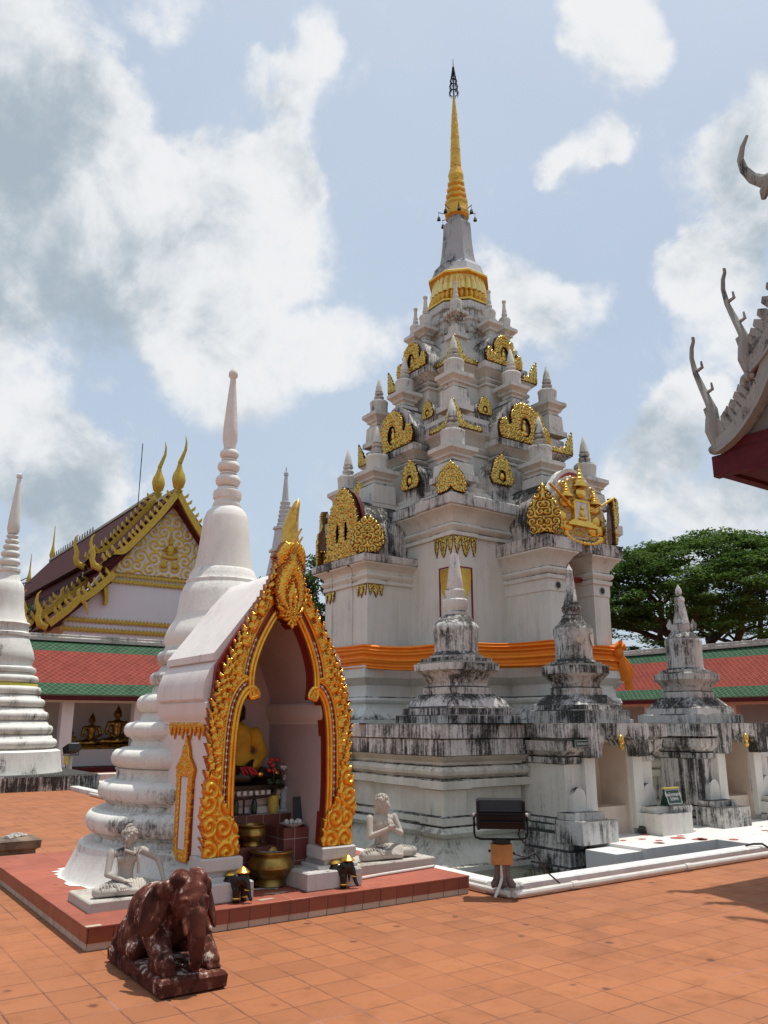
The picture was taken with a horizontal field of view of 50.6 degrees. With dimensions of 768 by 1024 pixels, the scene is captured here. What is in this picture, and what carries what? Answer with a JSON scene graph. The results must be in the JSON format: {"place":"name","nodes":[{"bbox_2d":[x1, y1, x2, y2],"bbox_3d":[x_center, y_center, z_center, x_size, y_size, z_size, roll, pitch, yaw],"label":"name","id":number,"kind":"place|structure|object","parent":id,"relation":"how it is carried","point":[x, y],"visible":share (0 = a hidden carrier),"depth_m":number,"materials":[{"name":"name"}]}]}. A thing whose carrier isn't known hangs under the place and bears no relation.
{"place":"outdoors","nodes":[
{"label":"outdoors","id":0,"kind":"place"},
{"bbox_2d":[0,771,767,1023],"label":"ground","id":1,"kind":"structure","parent":0,"point":[685,947],"depth_m":5.82,"materials":[{"name":"tile"}]},
{"bbox_2d":[0,832,41,855],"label":"stone block","id":2,"kind":"structure","parent":1,"relation":"on","point":[17,843],"depth_m":10.04,"materials":[{"name":"beige stone"}]},
{"bbox_2d":[20,577,48,629],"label":"leafy tree","id":3,"kind":"object","parent":1,"relation":"on","point":[33,606],"visible":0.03,"depth_m":41.36,"materials":[{"name":"green plant"}]},
{"bbox_2d":[0,473,99,792],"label":"bell stupa","id":4,"kind":"object","parent":1,"relation":"on","point":[30,758],"visible":1,"depth_m":21.68,"materials":[{"name":"white paint"}]},
{"bbox_2d":[62,743,80,768],"bbox_3d":[-9.274,7.404,24.088,0.354,1.083,0.480,-10,-18,34],"label":"floodlight","id":5,"kind":"object","parent":1,"relation":"on","point":[73,748],"visible":0.77,"depth_m":24.06,"materials":[{"name":"black metal"}]},
{"bbox_2d":[29,632,164,771],"bbox_3d":[-9.694,7.491,32.049,38.120,4.920,5.500,10,-18,-34],"label":"cloister gallery","id":6,"kind":"object","parent":1,"relation":"on","point":[82,678],"visible":0.1,"depth_m":30.02,"materials":[{"name":"red tile"}]},
{"bbox_2d":[71,729,76,742],"bbox_3d":[-11.468,8.334,29.854,0.616,0.745,0.314,10,-18,-34],"label":"seated image","id":7,"kind":"object","parent":6,"relation":"on","point":[73,737],"visible":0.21,"depth_m":29.90,"materials":[{"name":"gold metal"}]},
{"bbox_2d":[76,713,102,748],"bbox_3d":[-10.873,8.136,30.287,1.112,1.345,0.567,10,-18,-34],"label":"seated image","id":8,"kind":"object","parent":6,"relation":"on","point":[90,741],"visible":0.98,"depth_m":30.19,"materials":[{"name":"gold metal"}]},
{"bbox_2d":[100,705,128,748],"bbox_3d":[-10.084,8.129,30.836,1.350,1.634,0.688,10,-18,-34],"label":"seated image","id":9,"kind":"object","parent":6,"relation":"on","point":[116,739],"visible":0.91,"depth_m":30.67,"materials":[{"name":"gold metal"}]},
{"bbox_2d":[98,773,115,783],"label":"kerb","id":10,"kind":"structure","parent":1,"relation":"on","point":[103,776],"depth_m":24.58,"materials":[{"name":"white concrete"}]},
{"bbox_2d":[23,438,201,639],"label":"temple hall","id":11,"kind":"structure","parent":1,"relation":"on","point":[126,573],"depth_m":39.86,"materials":[{"name":"gold concrete"}]},
{"bbox_2d":[107,867,227,999],"bbox_3d":[-1.484,2.789,5.593,0.540,0.714,1.116,10,-18,-34],"label":"elephant statue","id":12,"kind":"object","parent":1,"relation":"on","point":[162,946],"visible":1,"depth_m":5.29,"materials":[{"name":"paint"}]},
{"bbox_2d":[0,850,469,951],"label":"tiled platform","id":13,"kind":"structure","parent":1,"relation":"on","point":[36,884],"depth_m":7.34,"materials":[{"name":"tile"}]},
{"bbox_2d":[68,823,165,913],"bbox_3d":[-2.246,3.032,7.050,0.740,0.636,0.620,10,-18,-34],"label":"hermit statue","id":14,"kind":"object","parent":13,"relation":"on","point":[118,891],"visible":0.91,"depth_m":6.88,"materials":[{"name":"stone"}]},
{"bbox_2d":[52,367,286,889],"bbox_3d":[-1.876,1.000,9.474,3.107,5.790,3.149,10,-18,-34],"label":"bell stupa","id":15,"kind":"object","parent":13,"relation":"on","point":[138,790],"visible":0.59,"depth_m":8.39,"materials":[{"name":"paint"}]},
{"bbox_2d":[223,866,254,903],"bbox_3d":[-1.260,3.202,6.994,0.327,0.300,0.175,-8,-17,29],"label":"elephant figurine","id":16,"kind":"object","parent":13,"relation":"on","point":[238,880],"visible":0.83,"depth_m":6.93,"materials":[{"name":"black paint"}]},
{"bbox_2d":[157,499,361,904],"bbox_3d":[-1.295,1.766,8.250,1.668,3.691,1.470,10,-18,-34],"label":"spirit shrine","id":17,"kind":"object","parent":13,"relation":"on","point":[262,650],"visible":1,"depth_m":7.90,"materials":[{"name":"white paint"}]},
{"bbox_2d":[177,776,187,849],"bbox_3d":[-1.861,2.784,7.532,0.004,0.640,0.170,10,-18,-34],"label":"window pane","id":18,"kind":"structure","parent":17,"relation":"in","point":[184,780],"depth_m":7.54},
{"bbox_2d":[173,735,196,863],"bbox_3d":[-1.864,2.652,7.564,0.043,1.110,0.446,10,-18,-34],"label":"false window","id":19,"kind":"structure","parent":17,"relation":"in","point":[186,767],"depth_m":7.53,"materials":[{"name":"gold metal"}]},
{"bbox_2d":[188,781,194,860],"bbox_3d":[-1.853,2.831,7.526,0.017,0.775,0.380,10,-18,-34],"label":"window back","id":20,"kind":"structure","parent":17,"relation":"in","point":[190,839],"depth_m":7.35,"materials":[{"name":"red paint"}]},
{"bbox_2d":[234,794,238,815],"bbox_3d":[-1.466,2.895,8.041,0.061,0.200,0.060,10,-18,-34],"label":"bottle","id":21,"kind":"object","parent":17,"relation":"on","point":[236,807],"visible":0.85,"depth_m":8.01,"materials":[{"name":"green glass"}]},
{"bbox_2d":[238,823,265,846],"bbox_3d":[-1.281,3.135,7.886,0.267,0.197,0.267,10,-18,-34],"label":"incense bowl","id":22,"kind":"object","parent":17,"relation":"on","point":[252,834],"visible":0.99,"depth_m":7.80,"materials":[{"name":"gold metal"}]},
{"bbox_2d":[251,793,256,813],"bbox_3d":[-1.302,2.924,8.152,0.061,0.200,0.060,10,-18,-34],"label":"bottle","id":23,"kind":"object","parent":17,"relation":"on","point":[254,806],"visible":1,"depth_m":8.12,"materials":[{"name":"green glass"}]},
{"bbox_2d":[234,788,275,815],"bbox_3d":[-1.394,2.880,8.066,0.708,0.243,0.080,10,-18,-34],"label":"offering stand","id":24,"kind":"object","parent":17,"relation":"on","point":[244,793],"visible":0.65,"depth_m":8.10,"materials":[{"name":"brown wood"}]},
{"bbox_2d":[234,704,284,790],"bbox_3d":[-1.496,2.329,8.342,0.953,0.988,0.525,10,-18,-34],"label":"seated image","id":25,"kind":"object","parent":17,"relation":"on","point":[251,773],"visible":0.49,"depth_m":8.27,"materials":[{"name":"gold metal"}]},
{"bbox_2d":[267,757,282,812],"bbox_3d":[-1.124,2.800,8.344,0.141,0.538,0.224,-10,-17,33],"label":"flower vase","id":26,"kind":"object","parent":17,"relation":"on","point":[273,802],"visible":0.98,"depth_m":8.28,"materials":[{"name":"gold metal"}]},
{"bbox_2d":[279,765,287,811],"bbox_3d":[-1.030,2.862,8.423,0.165,0.457,0.098,-4,-15,16],"label":"glass vase","id":27,"kind":"object","parent":17,"relation":"on","point":[283,794],"visible":0.91,"depth_m":8.37,"materials":[{"name":"clear glass"}]},
{"bbox_2d":[280,818,304,826],"bbox_3d":[-0.896,3.046,7.973,0.250,0.074,0.246,10,-18,-34],"label":"offering tray","id":28,"kind":"object","parent":17,"relation":"on","point":[297,822],"visible":1,"depth_m":7.95,"materials":[{"name":"ceramic"}]},
{"bbox_2d":[293,797,302,824],"bbox_3d":[-0.805,2.993,8.138,0.215,0.270,0.088,4,-15,-14],"label":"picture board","id":29,"kind":"object","parent":17,"relation":"on","point":[297,810],"visible":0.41,"depth_m":8.12,"materials":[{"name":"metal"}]},
{"bbox_2d":[248,847,293,887],"bbox_3d":[-1.069,3.360,7.678,0.430,0.318,0.430,10,-18,-34],"label":"incense bowl","id":30,"kind":"object","parent":13,"relation":"on","point":[272,867],"visible":0.98,"depth_m":7.54,"materials":[{"name":"gold metal"}]},
{"bbox_2d":[329,854,359,888],"bbox_3d":[-0.387,3.360,7.600,0.327,0.300,0.175,-5,-15,19],"label":"elephant figurine","id":31,"kind":"object","parent":13,"relation":"on","point":[345,867],"visible":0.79,"depth_m":7.54,"materials":[{"name":"black ceramic"}]},
{"bbox_2d":[353,793,434,874],"bbox_3d":[-0.022,3.405,8.714,1.015,0.751,0.540,10,-18,-34],"label":"hermit statue","id":32,"kind":"object","parent":13,"relation":"on","point":[382,854],"visible":1,"depth_m":8.57,"materials":[{"name":"stone"}]},
{"bbox_2d":[362,865,434,878],"bbox_3d":[0.104,3.658,8.255,1.114,0.028,0.199,10,-18,-34],"label":"conduit pipe","id":33,"kind":"object","parent":13,"relation":"on","point":[397,871],"visible":0.66,"depth_m":8.27,"materials":[{"name":"white plastic"}]},
{"bbox_2d":[265,467,290,576],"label":"grey prang","id":34,"kind":"structure","parent":1,"relation":"on","point":[285,507],"depth_m":34.83,"materials":[{"name":"grey stone"}]},
{"bbox_2d":[259,553,324,629],"bbox_3d":[-2.807,6.770,39.231,10.316,9.956,8.957,-6,-16,21],"label":"leafy tree","id":35,"kind":"object","parent":1,"relation":"on","point":[312,586],"visible":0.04,"depth_m":39.73,"materials":[{"name":"green plant"}]},
{"bbox_2d":[70,786,767,896],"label":"moat kerb","id":36,"kind":"structure","parent":1,"relation":"on","point":[574,875],"depth_m":9.08,"materials":[{"name":"stone"}]},
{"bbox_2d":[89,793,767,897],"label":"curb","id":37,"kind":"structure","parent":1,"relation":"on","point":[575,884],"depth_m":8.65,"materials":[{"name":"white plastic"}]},
{"bbox_2d":[472,798,560,898],"bbox_3d":[1.563,3.388,8.248,1.395,0.949,0.444,6,-16,-23],"label":"floodlight","id":38,"kind":"object","parent":1,"relation":"on","point":[500,813],"visible":1,"depth_m":8.04,"materials":[{"name":"black metal"}]},
{"bbox_2d":[585,819,767,867],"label":"marble landing","id":39,"kind":"object","parent":1,"relation":"on","point":[629,847],"visible":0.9,"depth_m":11.56,"materials":[{"name":"white stone"}]},
{"bbox_2d":[745,843,767,847],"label":"black cable","id":40,"kind":"object","parent":39,"relation":"on","point":[751,844],"visible":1,"depth_m":10.55,"materials":[{"name":"black rubber"}]},
{"bbox_2d":[609,526,767,650],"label":"rain tree","id":41,"kind":"object","parent":1,"relation":"on","point":[726,570],"visible":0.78,"depth_m":43.76,"materials":[{"name":"green plant"}]},
{"bbox_2d":[615,639,767,722],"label":"cloister gallery","id":42,"kind":"object","parent":1,"relation":"on","point":[740,686],"visible":0.14,"depth_m":34.54,"materials":[{"name":"red tile"}]},
{"bbox_2d":[0,0,767,650],"label":"sky","id":43,"kind":"structure","parent":0,"point":[192,192],"materials":[{"name":"blue"}]},
{"bbox_2d":[470,864,564,878],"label":"water","id":44,"kind":"structure","parent":0,"point":[523,871],"depth_m":11.21,"materials":[{"name":"liquid"}]},
{"bbox_2d":[130,723,767,871],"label":"enclosure wall","id":45,"kind":"structure","parent":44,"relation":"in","point":[433,782],"depth_m":12.26,"materials":[{"name":"paint"}]},
{"bbox_2d":[396,553,521,722],"bbox_3d":[1.160,2.004,13.099,1.400,2.710,1.400,10,-18,-34],"label":"corner stupa","id":46,"kind":"object","parent":45,"relation":"on","point":[456,670],"visible":1,"depth_m":12.63,"materials":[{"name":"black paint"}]},
{"bbox_2d":[312,66,633,722],"bbox_3d":[2.206,-4.435,22.992,8.245,20.350,8.372,10,-18,-34],"label":"great stupa","id":47,"kind":"object","parent":45,"relation":"on","point":[467,456],"visible":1,"depth_m":19.05,"materials":[{"name":"paint"}]},
{"bbox_2d":[334,639,633,689],"bbox_3d":[2.161,4.109,20.835,7.538,1.093,7.536,-1,-15,5],"label":"cloth sash","id":48,"kind":"object","parent":47,"relation":"attached to","point":[532,654],"visible":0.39,"depth_m":17.59,"materials":[{"name":"orange fabric"}]},
{"bbox_2d":[526,564,629,722],"bbox_3d":[3.157,2.167,13.568,1.160,2.630,1.160,10,-18,-34],"label":"corner stupa","id":49,"kind":"object","parent":45,"relation":"on","point":[574,673],"visible":0.99,"depth_m":13.16,"materials":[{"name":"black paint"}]},
{"bbox_2d":[573,740,588,747],"bbox_3d":[2.909,3.406,11.955,0.340,0.110,0.043,10,-18,-34],"label":"wall plaque","id":50,"kind":"object","parent":45,"relation":"attached to","point":[580,743],"depth_m":11.91,"materials":[{"name":"white paint"}]},
{"bbox_2d":[661,803,692,812],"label":"stone block","id":51,"kind":"structure","parent":45,"relation":"on","point":[675,808],"depth_m":12.57,"materials":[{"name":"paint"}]},
{"bbox_2d":[660,787,682,805],"bbox_3d":[4.490,4.444,12.718,0.387,0.255,0.159,10,-18,-34],"label":"notice sign","id":52,"kind":"object","parent":51,"relation":"on","point":[671,795],"visible":1,"depth_m":12.66,"materials":[{"name":"white paint"}]},
{"bbox_2d":[638,585,743,722],"bbox_3d":[5.693,2.665,15.425,1.320,2.600,1.320,10,-18,-34],"label":"corner stupa","id":53,"kind":"object","parent":45,"relation":"on","point":[686,680],"visible":0.99,"depth_m":15.03,"materials":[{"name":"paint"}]},
{"bbox_2d":[689,135,767,489],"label":"sala roof","id":54,"kind":"structure","parent":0,"point":[737,434],"depth_m":9.99,"materials":[{"name":"white paint"}]}
]}

